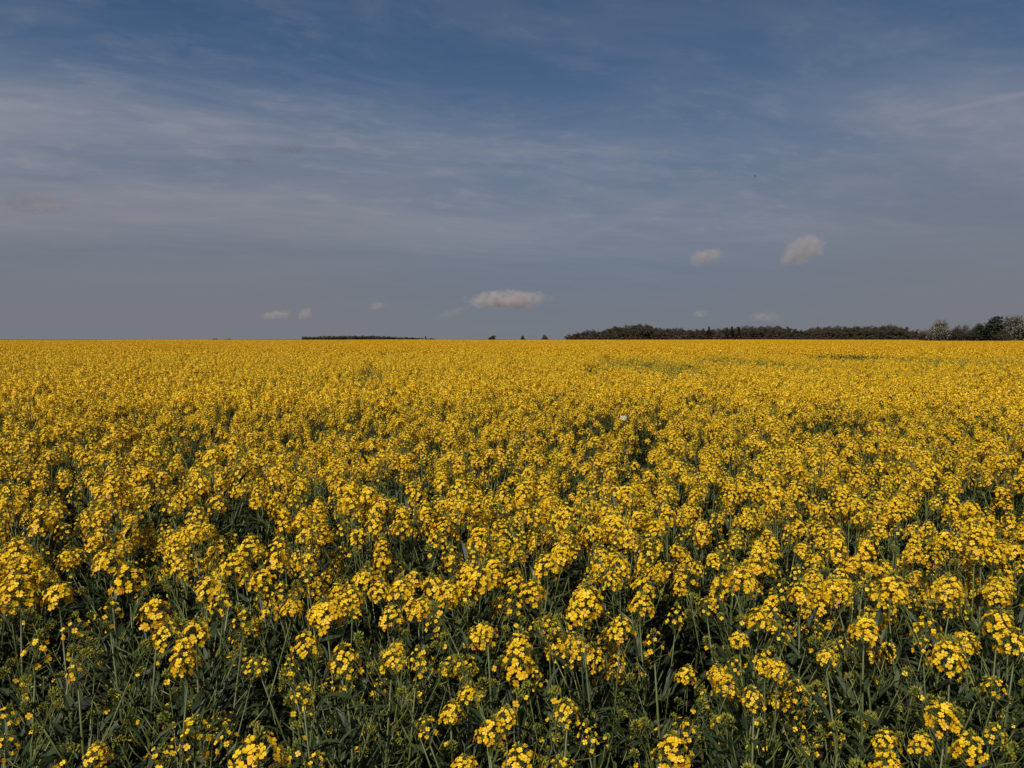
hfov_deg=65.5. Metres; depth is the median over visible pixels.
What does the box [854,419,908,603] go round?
rapeseed plant
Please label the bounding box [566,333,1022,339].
undergrowth
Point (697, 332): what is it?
bare tree
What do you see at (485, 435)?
rapeseed plant
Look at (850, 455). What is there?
rapeseed plant
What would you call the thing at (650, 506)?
rapeseed plant
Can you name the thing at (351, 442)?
rapeseed plant
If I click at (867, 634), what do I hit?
rapeseed plant
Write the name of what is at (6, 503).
rapeseed plant
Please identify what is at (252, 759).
rapeseed plant
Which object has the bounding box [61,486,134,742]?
rapeseed plant
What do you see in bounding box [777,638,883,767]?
rapeseed plant
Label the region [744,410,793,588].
rapeseed plant
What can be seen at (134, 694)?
rapeseed plant
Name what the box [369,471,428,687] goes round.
rapeseed plant
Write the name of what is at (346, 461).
rapeseed plant
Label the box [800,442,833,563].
rapeseed plant
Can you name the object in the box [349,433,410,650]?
rapeseed plant
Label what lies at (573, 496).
rapeseed plant
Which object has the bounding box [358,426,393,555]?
rapeseed plant
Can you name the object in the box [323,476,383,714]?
rapeseed plant
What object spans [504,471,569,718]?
rapeseed plant
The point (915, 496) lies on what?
rapeseed plant
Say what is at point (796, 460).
rapeseed plant
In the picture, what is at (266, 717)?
rapeseed plant
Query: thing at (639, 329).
budding tree
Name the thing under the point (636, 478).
rapeseed plant
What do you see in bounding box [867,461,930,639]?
rapeseed plant
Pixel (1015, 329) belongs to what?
blossom tree
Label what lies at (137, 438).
rapeseed plant
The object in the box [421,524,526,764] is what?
rapeseed plant
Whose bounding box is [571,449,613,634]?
rapeseed plant
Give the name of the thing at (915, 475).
rapeseed plant
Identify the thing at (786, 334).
budding tree
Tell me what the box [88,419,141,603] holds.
rapeseed plant
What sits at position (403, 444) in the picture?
rapeseed plant
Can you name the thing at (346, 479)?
rapeseed plant
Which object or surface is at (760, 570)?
rapeseed plant
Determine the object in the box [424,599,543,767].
rapeseed plant
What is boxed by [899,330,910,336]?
budding tree
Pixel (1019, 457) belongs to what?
rapeseed plant
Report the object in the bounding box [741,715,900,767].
rapeseed plant
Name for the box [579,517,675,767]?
rapeseed plant
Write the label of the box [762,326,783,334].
bare tree
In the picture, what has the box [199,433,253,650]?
rapeseed plant
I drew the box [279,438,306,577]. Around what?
rapeseed plant
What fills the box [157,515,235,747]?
rapeseed plant
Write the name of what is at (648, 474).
rapeseed plant
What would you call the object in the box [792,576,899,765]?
rapeseed plant
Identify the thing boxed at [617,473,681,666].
rapeseed plant
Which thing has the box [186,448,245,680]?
rapeseed plant
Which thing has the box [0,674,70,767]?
rapeseed plant
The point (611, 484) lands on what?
rapeseed plant
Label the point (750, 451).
rapeseed plant
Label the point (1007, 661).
rapeseed plant
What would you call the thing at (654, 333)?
bare tree
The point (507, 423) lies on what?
rapeseed plant
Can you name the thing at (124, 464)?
rapeseed plant
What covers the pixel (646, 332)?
budding tree
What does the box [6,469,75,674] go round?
rapeseed plant
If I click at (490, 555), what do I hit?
rapeseed plant
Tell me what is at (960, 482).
rapeseed plant
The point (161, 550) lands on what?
rapeseed plant
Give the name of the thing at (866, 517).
rapeseed plant
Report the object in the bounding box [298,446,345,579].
rapeseed plant
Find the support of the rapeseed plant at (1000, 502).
on the ground
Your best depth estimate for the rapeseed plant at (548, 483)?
4.90 m
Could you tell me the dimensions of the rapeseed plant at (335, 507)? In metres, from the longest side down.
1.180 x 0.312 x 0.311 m
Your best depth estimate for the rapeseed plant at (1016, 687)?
3.39 m
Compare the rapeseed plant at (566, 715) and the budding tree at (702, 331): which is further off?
the budding tree at (702, 331)
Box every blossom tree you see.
[926,320,951,340]
[999,315,1023,340]
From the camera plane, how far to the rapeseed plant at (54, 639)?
3.46 m
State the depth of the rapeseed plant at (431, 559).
3.46 m
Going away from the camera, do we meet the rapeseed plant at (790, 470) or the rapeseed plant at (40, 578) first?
the rapeseed plant at (40, 578)
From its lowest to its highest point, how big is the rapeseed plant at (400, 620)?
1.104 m
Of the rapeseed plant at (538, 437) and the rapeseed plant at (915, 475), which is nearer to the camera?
the rapeseed plant at (915, 475)
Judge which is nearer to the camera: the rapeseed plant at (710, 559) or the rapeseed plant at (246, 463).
the rapeseed plant at (710, 559)
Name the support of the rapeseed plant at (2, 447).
on the ground
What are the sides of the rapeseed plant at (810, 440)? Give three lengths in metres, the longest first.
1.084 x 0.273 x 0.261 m
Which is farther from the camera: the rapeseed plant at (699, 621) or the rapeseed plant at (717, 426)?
the rapeseed plant at (717, 426)
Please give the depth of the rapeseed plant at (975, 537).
2.36 m
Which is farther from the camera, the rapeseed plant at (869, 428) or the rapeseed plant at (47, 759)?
the rapeseed plant at (869, 428)
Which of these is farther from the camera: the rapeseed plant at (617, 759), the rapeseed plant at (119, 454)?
the rapeseed plant at (119, 454)
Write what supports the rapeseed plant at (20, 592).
on the ground
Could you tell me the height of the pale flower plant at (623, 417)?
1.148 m
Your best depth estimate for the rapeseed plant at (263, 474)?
4.03 m
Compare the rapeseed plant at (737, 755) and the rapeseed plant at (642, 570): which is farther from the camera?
the rapeseed plant at (642, 570)
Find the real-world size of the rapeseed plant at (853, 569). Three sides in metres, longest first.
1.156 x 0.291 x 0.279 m
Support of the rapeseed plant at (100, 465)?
on the ground
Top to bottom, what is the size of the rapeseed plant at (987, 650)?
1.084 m
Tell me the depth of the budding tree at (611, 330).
438.90 m
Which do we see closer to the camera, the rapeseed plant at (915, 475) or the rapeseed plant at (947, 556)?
the rapeseed plant at (947, 556)
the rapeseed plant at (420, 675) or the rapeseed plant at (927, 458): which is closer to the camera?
the rapeseed plant at (420, 675)
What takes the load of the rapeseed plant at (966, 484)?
on the ground
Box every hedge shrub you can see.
[917,330,937,340]
[940,327,956,340]
[948,322,974,340]
[994,330,1014,340]
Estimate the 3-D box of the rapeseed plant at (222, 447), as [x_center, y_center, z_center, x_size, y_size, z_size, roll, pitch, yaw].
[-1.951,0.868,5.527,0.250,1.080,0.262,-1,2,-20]
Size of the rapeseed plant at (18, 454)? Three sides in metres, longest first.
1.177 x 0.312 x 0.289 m
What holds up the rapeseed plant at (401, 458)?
on the ground
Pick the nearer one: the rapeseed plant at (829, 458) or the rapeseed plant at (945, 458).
the rapeseed plant at (829, 458)
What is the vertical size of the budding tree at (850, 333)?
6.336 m
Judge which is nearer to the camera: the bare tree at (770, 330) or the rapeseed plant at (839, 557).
the rapeseed plant at (839, 557)
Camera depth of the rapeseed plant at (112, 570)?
2.38 m
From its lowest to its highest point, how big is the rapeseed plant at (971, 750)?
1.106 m
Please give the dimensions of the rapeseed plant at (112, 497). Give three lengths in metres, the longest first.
1.226 x 0.348 x 0.345 m
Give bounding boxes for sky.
[0,0,1023,338]
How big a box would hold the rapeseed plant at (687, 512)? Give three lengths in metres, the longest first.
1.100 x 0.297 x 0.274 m
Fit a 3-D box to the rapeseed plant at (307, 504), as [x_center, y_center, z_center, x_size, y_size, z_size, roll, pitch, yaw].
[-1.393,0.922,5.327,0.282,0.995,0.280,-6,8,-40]
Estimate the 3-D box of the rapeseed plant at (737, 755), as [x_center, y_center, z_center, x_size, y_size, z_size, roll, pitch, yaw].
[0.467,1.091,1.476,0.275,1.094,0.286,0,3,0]
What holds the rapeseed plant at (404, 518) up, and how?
on the ground
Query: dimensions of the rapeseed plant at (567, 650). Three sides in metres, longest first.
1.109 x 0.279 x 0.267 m
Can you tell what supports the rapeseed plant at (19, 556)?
on the ground
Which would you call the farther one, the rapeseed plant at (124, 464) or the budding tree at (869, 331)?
the budding tree at (869, 331)
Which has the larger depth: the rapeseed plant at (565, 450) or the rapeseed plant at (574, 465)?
the rapeseed plant at (565, 450)
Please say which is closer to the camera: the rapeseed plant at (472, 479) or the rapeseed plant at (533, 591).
the rapeseed plant at (533, 591)
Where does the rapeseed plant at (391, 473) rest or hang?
on the ground
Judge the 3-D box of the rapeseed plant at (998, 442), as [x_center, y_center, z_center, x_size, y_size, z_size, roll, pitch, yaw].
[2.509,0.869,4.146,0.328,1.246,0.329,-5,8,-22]
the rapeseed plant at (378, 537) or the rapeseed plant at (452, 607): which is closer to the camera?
the rapeseed plant at (452, 607)
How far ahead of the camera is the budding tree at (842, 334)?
424.41 m
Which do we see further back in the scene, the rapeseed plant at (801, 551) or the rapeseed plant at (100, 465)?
the rapeseed plant at (100, 465)
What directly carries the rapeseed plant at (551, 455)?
on the ground
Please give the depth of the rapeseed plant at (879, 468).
3.77 m
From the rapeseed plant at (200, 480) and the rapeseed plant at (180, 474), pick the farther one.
the rapeseed plant at (180, 474)
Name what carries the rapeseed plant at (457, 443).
on the ground
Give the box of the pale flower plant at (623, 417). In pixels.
[618,415,630,489]
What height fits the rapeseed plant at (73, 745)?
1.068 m
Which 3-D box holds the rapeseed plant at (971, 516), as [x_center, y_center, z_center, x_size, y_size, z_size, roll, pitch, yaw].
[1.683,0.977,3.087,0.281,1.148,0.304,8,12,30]
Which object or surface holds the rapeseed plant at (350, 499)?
on the ground
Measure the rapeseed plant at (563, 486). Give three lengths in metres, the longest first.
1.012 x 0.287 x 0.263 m
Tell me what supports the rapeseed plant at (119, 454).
on the ground
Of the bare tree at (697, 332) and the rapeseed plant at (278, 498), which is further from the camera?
the bare tree at (697, 332)
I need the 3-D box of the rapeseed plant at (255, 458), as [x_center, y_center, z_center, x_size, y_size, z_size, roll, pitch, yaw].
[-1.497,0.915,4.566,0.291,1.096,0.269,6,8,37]
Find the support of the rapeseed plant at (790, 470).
on the ground
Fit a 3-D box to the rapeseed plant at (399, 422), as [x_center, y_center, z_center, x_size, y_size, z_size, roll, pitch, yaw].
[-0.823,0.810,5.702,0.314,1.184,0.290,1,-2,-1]
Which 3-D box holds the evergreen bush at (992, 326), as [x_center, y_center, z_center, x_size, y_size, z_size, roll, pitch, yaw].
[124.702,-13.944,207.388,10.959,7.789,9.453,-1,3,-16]
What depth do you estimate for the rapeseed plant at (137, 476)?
3.56 m
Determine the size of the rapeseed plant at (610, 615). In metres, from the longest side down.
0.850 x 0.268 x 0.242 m
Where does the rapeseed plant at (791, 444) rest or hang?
on the ground
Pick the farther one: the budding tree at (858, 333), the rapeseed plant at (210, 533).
the budding tree at (858, 333)
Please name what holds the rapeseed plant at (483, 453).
on the ground
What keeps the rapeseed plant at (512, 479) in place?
on the ground
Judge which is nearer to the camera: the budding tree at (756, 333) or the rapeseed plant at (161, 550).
the rapeseed plant at (161, 550)
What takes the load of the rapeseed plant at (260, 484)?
on the ground
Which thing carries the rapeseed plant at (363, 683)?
on the ground
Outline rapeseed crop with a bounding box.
[0,339,1023,767]
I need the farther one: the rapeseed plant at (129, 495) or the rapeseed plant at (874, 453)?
the rapeseed plant at (874, 453)
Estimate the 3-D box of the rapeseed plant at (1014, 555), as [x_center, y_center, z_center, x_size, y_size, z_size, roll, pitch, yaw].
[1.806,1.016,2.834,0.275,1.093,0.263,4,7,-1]
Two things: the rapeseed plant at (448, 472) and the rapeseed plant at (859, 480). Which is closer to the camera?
the rapeseed plant at (859, 480)
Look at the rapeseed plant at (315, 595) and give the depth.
2.22 m
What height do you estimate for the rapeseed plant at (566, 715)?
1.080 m
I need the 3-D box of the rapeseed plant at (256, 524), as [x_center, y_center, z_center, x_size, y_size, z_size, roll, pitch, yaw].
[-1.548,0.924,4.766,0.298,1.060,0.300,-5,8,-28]
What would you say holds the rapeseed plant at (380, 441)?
on the ground
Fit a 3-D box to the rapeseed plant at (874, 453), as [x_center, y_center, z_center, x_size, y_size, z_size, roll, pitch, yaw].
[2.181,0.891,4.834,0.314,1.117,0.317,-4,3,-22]
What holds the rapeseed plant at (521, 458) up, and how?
on the ground
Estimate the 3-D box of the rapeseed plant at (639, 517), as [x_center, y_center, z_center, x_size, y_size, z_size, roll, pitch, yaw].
[0.394,0.950,2.904,0.323,1.226,0.324,-6,10,-34]
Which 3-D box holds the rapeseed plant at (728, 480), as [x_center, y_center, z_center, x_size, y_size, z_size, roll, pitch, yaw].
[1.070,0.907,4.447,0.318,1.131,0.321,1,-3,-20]
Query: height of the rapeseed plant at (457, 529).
1.222 m
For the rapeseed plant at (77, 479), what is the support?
on the ground
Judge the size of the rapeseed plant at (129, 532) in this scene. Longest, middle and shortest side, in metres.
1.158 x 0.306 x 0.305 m
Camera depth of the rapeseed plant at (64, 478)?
3.77 m
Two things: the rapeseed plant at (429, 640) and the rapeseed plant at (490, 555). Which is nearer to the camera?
the rapeseed plant at (490, 555)
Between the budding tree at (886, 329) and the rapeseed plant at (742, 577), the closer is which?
the rapeseed plant at (742, 577)
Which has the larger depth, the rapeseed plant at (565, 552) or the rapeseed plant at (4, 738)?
the rapeseed plant at (565, 552)
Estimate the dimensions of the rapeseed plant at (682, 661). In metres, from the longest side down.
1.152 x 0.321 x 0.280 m
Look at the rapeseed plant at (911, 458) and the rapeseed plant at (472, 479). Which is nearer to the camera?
the rapeseed plant at (472, 479)
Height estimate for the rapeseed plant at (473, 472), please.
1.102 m
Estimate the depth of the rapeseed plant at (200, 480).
2.93 m
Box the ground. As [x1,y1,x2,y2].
[0,339,1023,767]
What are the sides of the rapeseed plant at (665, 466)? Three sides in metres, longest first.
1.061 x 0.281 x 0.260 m
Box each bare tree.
[613,330,627,338]
[649,331,662,338]
[674,330,686,335]
[687,329,701,334]
[735,330,750,338]
[740,326,765,332]
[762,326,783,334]
[772,330,785,336]
[819,325,842,331]
[836,326,853,332]
[875,330,891,339]
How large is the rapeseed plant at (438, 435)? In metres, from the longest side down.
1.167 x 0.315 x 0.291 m
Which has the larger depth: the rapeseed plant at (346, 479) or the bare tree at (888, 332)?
the bare tree at (888, 332)
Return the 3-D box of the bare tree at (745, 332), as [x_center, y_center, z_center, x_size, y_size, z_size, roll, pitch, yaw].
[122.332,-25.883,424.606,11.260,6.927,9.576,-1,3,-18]
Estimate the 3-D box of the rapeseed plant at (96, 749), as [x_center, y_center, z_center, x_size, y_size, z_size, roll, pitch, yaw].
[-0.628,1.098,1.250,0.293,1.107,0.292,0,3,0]
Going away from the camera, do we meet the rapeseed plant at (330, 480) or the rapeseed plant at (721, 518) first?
the rapeseed plant at (721, 518)
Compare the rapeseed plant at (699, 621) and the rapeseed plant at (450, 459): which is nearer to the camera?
the rapeseed plant at (699, 621)
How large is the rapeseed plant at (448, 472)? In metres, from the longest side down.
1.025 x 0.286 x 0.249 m
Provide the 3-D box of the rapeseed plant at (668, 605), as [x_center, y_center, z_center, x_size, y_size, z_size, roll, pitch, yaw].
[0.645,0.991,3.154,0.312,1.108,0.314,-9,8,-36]
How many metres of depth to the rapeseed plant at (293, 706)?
1.92 m
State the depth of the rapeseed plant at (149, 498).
3.46 m
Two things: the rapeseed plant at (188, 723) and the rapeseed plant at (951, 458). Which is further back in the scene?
the rapeseed plant at (951, 458)
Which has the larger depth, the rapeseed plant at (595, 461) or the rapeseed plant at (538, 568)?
the rapeseed plant at (595, 461)
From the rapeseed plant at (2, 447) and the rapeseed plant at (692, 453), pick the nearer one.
the rapeseed plant at (2, 447)
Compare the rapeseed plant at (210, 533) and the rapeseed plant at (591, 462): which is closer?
the rapeseed plant at (210, 533)
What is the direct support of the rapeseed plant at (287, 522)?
on the ground
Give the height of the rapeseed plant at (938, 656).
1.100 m
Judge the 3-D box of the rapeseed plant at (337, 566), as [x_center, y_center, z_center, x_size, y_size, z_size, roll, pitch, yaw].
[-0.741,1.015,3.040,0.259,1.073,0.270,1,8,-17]
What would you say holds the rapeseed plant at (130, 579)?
on the ground
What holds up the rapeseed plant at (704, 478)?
on the ground
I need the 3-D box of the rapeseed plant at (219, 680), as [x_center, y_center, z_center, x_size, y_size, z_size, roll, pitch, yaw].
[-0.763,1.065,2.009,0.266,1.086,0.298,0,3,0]
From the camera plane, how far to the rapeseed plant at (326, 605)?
2.00 m
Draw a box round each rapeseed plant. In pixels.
[0,436,34,564]
[0,438,46,630]
[0,453,23,541]
[0,481,62,741]
[0,502,93,763]
[0,536,60,767]
[0,549,74,766]
[0,569,84,767]
[0,610,100,767]
[0,639,154,767]
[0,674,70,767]
[0,683,81,767]
[0,717,107,767]
[1,429,79,613]
[3,468,66,665]
[6,433,70,621]
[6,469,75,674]
[10,579,118,767]
[25,574,76,721]
[48,449,131,681]
[49,472,156,754]
[58,441,112,645]
[60,501,172,767]
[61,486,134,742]
[65,596,175,767]
[67,544,161,762]
[71,717,185,767]
[73,434,144,650]
[74,443,113,609]
[75,560,181,767]
[79,465,143,695]
[79,473,157,755]
[86,594,197,767]
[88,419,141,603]
[99,452,158,626]
[101,423,161,608]
[102,444,144,566]
[110,631,263,767]
[113,493,163,666]
[119,443,195,716]
[119,596,303,767]
[121,442,170,625]
[124,465,185,731]
[135,504,223,767]
[141,515,220,763]
[143,712,259,767]
[144,464,178,610]
[152,463,217,687]
[154,711,270,767]
[155,591,258,767]
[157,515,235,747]
[159,437,254,757]
[159,473,202,644]
[159,518,255,766]
[160,572,259,767]
[167,431,211,580]
[184,464,229,609]
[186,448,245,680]
[189,467,224,604]
[194,533,291,765]
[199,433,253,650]
[200,545,306,754]
[203,564,303,767]
[206,445,257,689]
[211,432,243,552]
[225,431,271,624]
[225,461,302,720]
[225,497,253,600]
[226,452,260,608]
[226,454,275,607]
[227,681,379,767]
[228,723,332,767]
[236,446,286,661]
[239,449,294,644]
[248,436,295,592]
[248,629,404,767]
[249,464,310,709]
[251,505,335,767]
[252,449,322,668]
[255,546,360,764]
[264,476,329,741]
[266,652,370,767]
[272,460,306,630]
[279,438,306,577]
[279,564,388,767]
[285,555,369,764]
[286,450,319,580]
[287,516,356,767]
[296,448,340,599]
[297,475,375,759]
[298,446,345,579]
[300,441,339,635]
[309,433,341,550]
[314,480,405,767]
[317,452,365,578]
[318,460,362,641]
[319,450,351,557]
[321,531,373,659]
[321,643,461,767]
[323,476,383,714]
[324,452,366,598]
[325,433,375,627]
[328,552,375,687]
[331,433,367,548]
[340,532,430,764]
[346,492,399,748]
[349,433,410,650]
[349,595,459,767]
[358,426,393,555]
[358,573,462,767]
[365,448,416,636]
[365,478,453,760]
[369,434,401,584]
[369,446,419,635]
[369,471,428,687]
[374,436,410,610]
[375,595,494,767]
[376,415,418,564]
[384,429,422,586]
[395,681,525,767]
[397,626,510,767]
[398,441,439,625]
[401,448,437,575]
[406,477,490,762]
[406,496,468,709]
[407,474,491,746]
[414,689,550,767]
[416,538,460,678]
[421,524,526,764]
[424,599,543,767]
[425,568,514,763]
[426,561,546,767]
[430,439,454,572]
[431,453,483,629]
[432,416,470,496]
[432,446,457,560]
[434,449,474,635]
[435,449,477,625]
[438,418,492,602]
[443,506,527,766]
[448,429,486,548]
[451,625,578,767]
[454,439,487,563]
[457,493,514,680]
[463,443,520,651]
[464,468,506,648]
[465,480,525,687]
[475,424,514,595]
[482,477,579,766]
[490,503,581,767]
[495,415,531,575]
[498,476,562,719]
[498,551,570,767]
[502,718,694,767]
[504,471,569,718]
[505,443,549,640]
[506,422,548,570]
[507,465,576,684]
[513,453,560,650]
[513,679,630,767]
[526,582,626,767]
[529,447,564,582]
[530,505,580,645]
[530,579,636,767]
[531,499,610,763]
[534,460,563,592]
[535,462,570,619]
[547,450,582,607]
[549,430,588,591]
[549,441,579,574]
[558,454,579,578]
[558,494,614,723]
[561,503,652,766]
[568,469,617,634]
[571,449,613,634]
[572,435,621,601]
[575,456,615,559]
[576,464,642,701]
[578,643,670,767]
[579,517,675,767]
[581,482,664,753]
[583,480,648,724]
[589,531,666,767]
[589,591,701,767]
[590,551,634,663]
[601,452,631,510]
[603,628,743,767]
[604,480,665,707]
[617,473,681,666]
[619,460,656,626]
[625,465,693,682]
[628,501,701,755]
[630,462,660,600]
[639,437,685,629]
[639,483,703,720]
[642,459,705,689]
[652,458,687,621]
[655,434,697,609]
[659,438,701,563]
[671,517,745,767]
[673,460,726,668]
[676,561,794,767]
[678,452,726,643]
[682,445,735,645]
[686,431,738,588]
[691,481,773,742]
[694,440,735,608]
[694,636,831,767]
[695,596,806,767]
[695,647,809,767]
[695,684,827,767]
[697,421,739,578]
[697,535,766,739]
[704,417,740,573]
[704,538,800,767]
[710,435,751,619]
[712,623,842,767]
[720,484,781,685]
[731,424,775,596]
[731,453,783,658]
[737,467,803,701]
[740,445,802,658]
[741,577,863,767]
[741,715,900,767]
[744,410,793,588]
[748,476,818,758]
[750,424,795,592]
[750,517,824,761]
[754,446,807,603]
[762,440,820,638]
[770,433,807,579]
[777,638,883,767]
[778,457,822,647]
[778,480,830,696]
[782,453,843,669]
[792,498,854,739]
[792,533,889,767]
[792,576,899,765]
[793,436,827,524]
[796,432,841,606]
[796,444,854,633]
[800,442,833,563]
[800,610,942,767]
[802,535,910,767]
[810,489,889,762]
[810,605,935,767]
[816,457,868,639]
[820,569,956,767]
[825,460,885,696]
[827,439,885,616]
[841,726,988,767]
[846,439,898,609]
[846,696,1014,767]
[848,421,896,595]
[849,459,906,690]
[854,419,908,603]
[856,494,930,762]
[860,490,936,710]
[862,543,943,761]
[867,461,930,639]
[868,449,913,584]
[871,446,931,590]
[880,442,932,635]
[887,572,1011,767]
[892,538,992,767]
[894,634,1015,767]
[895,448,959,664]
[898,474,954,684]
[908,461,959,676]
[909,435,961,593]
[915,491,999,750]
[919,436,965,574]
[920,515,985,760]
[924,519,1023,767]
[932,605,1023,767]
[936,501,996,723]
[941,559,1023,764]
[944,453,996,637]
[946,625,1023,767]
[952,439,1010,626]
[953,453,990,530]
[955,606,1023,767]
[967,436,1021,649]
[975,453,1023,670]
[978,448,1021,560]
[982,432,1023,652]
[983,459,1023,684]
[985,538,1023,716]
[990,542,1023,761]
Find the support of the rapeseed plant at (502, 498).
on the ground
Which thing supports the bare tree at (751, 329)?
on the ground
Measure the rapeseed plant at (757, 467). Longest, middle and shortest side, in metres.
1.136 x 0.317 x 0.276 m
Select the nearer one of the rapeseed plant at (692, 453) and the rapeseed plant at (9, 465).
the rapeseed plant at (9, 465)
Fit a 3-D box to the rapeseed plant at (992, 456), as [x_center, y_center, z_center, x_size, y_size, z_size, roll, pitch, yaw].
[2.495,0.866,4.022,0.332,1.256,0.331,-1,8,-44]
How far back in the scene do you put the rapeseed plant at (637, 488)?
3.52 m
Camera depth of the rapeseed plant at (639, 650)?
2.00 m
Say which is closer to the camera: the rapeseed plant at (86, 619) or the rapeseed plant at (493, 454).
the rapeseed plant at (86, 619)
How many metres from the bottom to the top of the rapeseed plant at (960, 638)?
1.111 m
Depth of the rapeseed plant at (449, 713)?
1.50 m
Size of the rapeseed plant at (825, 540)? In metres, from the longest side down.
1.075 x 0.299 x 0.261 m
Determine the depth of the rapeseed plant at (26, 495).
3.66 m
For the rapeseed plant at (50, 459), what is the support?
on the ground
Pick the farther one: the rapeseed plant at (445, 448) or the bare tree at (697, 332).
the bare tree at (697, 332)
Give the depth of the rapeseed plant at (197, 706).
1.64 m
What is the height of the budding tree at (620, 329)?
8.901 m
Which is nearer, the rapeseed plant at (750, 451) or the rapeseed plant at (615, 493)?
the rapeseed plant at (615, 493)
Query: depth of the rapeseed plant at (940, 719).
1.40 m
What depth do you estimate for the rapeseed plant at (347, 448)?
4.37 m
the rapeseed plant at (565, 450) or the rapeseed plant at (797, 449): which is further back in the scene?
the rapeseed plant at (565, 450)
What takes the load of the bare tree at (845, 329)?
on the ground
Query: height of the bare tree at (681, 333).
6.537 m
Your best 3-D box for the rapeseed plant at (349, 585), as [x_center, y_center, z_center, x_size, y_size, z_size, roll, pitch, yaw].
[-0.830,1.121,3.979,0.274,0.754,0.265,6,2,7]
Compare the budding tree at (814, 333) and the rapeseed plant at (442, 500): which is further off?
the budding tree at (814, 333)
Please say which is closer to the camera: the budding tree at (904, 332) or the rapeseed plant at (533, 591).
the rapeseed plant at (533, 591)
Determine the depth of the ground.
4.21 m
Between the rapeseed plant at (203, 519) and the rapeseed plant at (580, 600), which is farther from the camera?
the rapeseed plant at (203, 519)
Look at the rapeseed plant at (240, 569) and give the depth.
2.39 m
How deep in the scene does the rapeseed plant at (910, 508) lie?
3.43 m
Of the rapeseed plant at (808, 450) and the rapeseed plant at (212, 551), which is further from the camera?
the rapeseed plant at (808, 450)
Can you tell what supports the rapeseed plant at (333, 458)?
on the ground
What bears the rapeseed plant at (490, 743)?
on the ground
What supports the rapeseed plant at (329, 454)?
on the ground
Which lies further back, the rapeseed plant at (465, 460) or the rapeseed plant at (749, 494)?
the rapeseed plant at (465, 460)
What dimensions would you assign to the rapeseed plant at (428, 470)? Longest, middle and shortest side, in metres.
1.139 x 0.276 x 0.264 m
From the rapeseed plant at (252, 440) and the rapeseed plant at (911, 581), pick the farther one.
the rapeseed plant at (252, 440)
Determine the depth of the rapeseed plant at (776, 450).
4.91 m
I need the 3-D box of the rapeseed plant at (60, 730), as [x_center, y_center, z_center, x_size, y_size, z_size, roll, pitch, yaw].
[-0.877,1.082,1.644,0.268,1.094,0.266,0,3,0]
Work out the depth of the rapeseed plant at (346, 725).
1.63 m
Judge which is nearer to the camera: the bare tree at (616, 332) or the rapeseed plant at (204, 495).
the rapeseed plant at (204, 495)
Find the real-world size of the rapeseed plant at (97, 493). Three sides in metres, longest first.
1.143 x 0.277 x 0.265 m
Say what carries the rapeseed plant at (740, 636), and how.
on the ground
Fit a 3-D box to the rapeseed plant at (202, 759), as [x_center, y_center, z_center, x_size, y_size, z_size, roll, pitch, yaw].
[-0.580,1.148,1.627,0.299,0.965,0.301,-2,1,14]
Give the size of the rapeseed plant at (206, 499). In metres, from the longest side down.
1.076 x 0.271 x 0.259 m
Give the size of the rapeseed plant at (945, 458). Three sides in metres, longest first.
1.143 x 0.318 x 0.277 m
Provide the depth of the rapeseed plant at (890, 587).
2.06 m
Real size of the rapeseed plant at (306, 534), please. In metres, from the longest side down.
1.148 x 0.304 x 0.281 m
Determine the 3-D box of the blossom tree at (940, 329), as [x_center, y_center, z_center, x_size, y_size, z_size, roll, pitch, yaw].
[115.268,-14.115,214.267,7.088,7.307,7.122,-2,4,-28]
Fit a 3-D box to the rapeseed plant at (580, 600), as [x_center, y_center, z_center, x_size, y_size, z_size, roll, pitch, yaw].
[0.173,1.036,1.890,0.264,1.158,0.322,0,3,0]
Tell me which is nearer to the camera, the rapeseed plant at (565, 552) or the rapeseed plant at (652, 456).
the rapeseed plant at (565, 552)
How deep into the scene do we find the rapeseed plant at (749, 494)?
3.63 m
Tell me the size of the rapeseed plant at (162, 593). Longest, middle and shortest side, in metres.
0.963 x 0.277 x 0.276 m
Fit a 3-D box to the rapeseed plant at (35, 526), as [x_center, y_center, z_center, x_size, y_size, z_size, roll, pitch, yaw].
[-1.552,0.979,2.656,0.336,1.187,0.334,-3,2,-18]
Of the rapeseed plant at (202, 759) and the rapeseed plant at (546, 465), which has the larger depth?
the rapeseed plant at (546, 465)
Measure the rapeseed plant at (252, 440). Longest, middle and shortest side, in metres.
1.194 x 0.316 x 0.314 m
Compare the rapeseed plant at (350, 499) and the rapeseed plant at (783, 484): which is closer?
the rapeseed plant at (350, 499)
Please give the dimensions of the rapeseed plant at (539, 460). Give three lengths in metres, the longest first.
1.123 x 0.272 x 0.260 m
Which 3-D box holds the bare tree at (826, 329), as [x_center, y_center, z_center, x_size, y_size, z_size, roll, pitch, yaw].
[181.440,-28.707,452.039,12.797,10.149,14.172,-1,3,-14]
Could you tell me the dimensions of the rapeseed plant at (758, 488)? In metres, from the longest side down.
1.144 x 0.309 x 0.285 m
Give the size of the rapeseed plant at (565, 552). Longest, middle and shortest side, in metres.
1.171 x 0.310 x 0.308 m
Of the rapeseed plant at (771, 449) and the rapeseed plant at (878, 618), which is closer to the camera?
the rapeseed plant at (878, 618)
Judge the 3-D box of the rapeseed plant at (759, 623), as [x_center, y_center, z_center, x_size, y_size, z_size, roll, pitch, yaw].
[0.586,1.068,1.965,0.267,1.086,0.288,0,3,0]
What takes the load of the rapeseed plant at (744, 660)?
on the ground
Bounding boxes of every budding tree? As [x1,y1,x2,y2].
[605,327,619,339]
[613,326,631,335]
[631,325,651,336]
[637,329,653,339]
[701,329,712,334]
[748,330,764,339]
[781,331,794,336]
[807,331,819,339]
[825,329,835,336]
[831,331,847,339]
[847,330,856,339]
[852,331,866,339]
[856,328,875,339]
[878,325,891,330]
[889,328,901,339]
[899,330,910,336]
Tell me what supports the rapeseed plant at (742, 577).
on the ground
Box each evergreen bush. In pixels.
[968,316,1007,340]
[973,323,987,340]
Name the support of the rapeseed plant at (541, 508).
on the ground
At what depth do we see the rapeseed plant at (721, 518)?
3.25 m

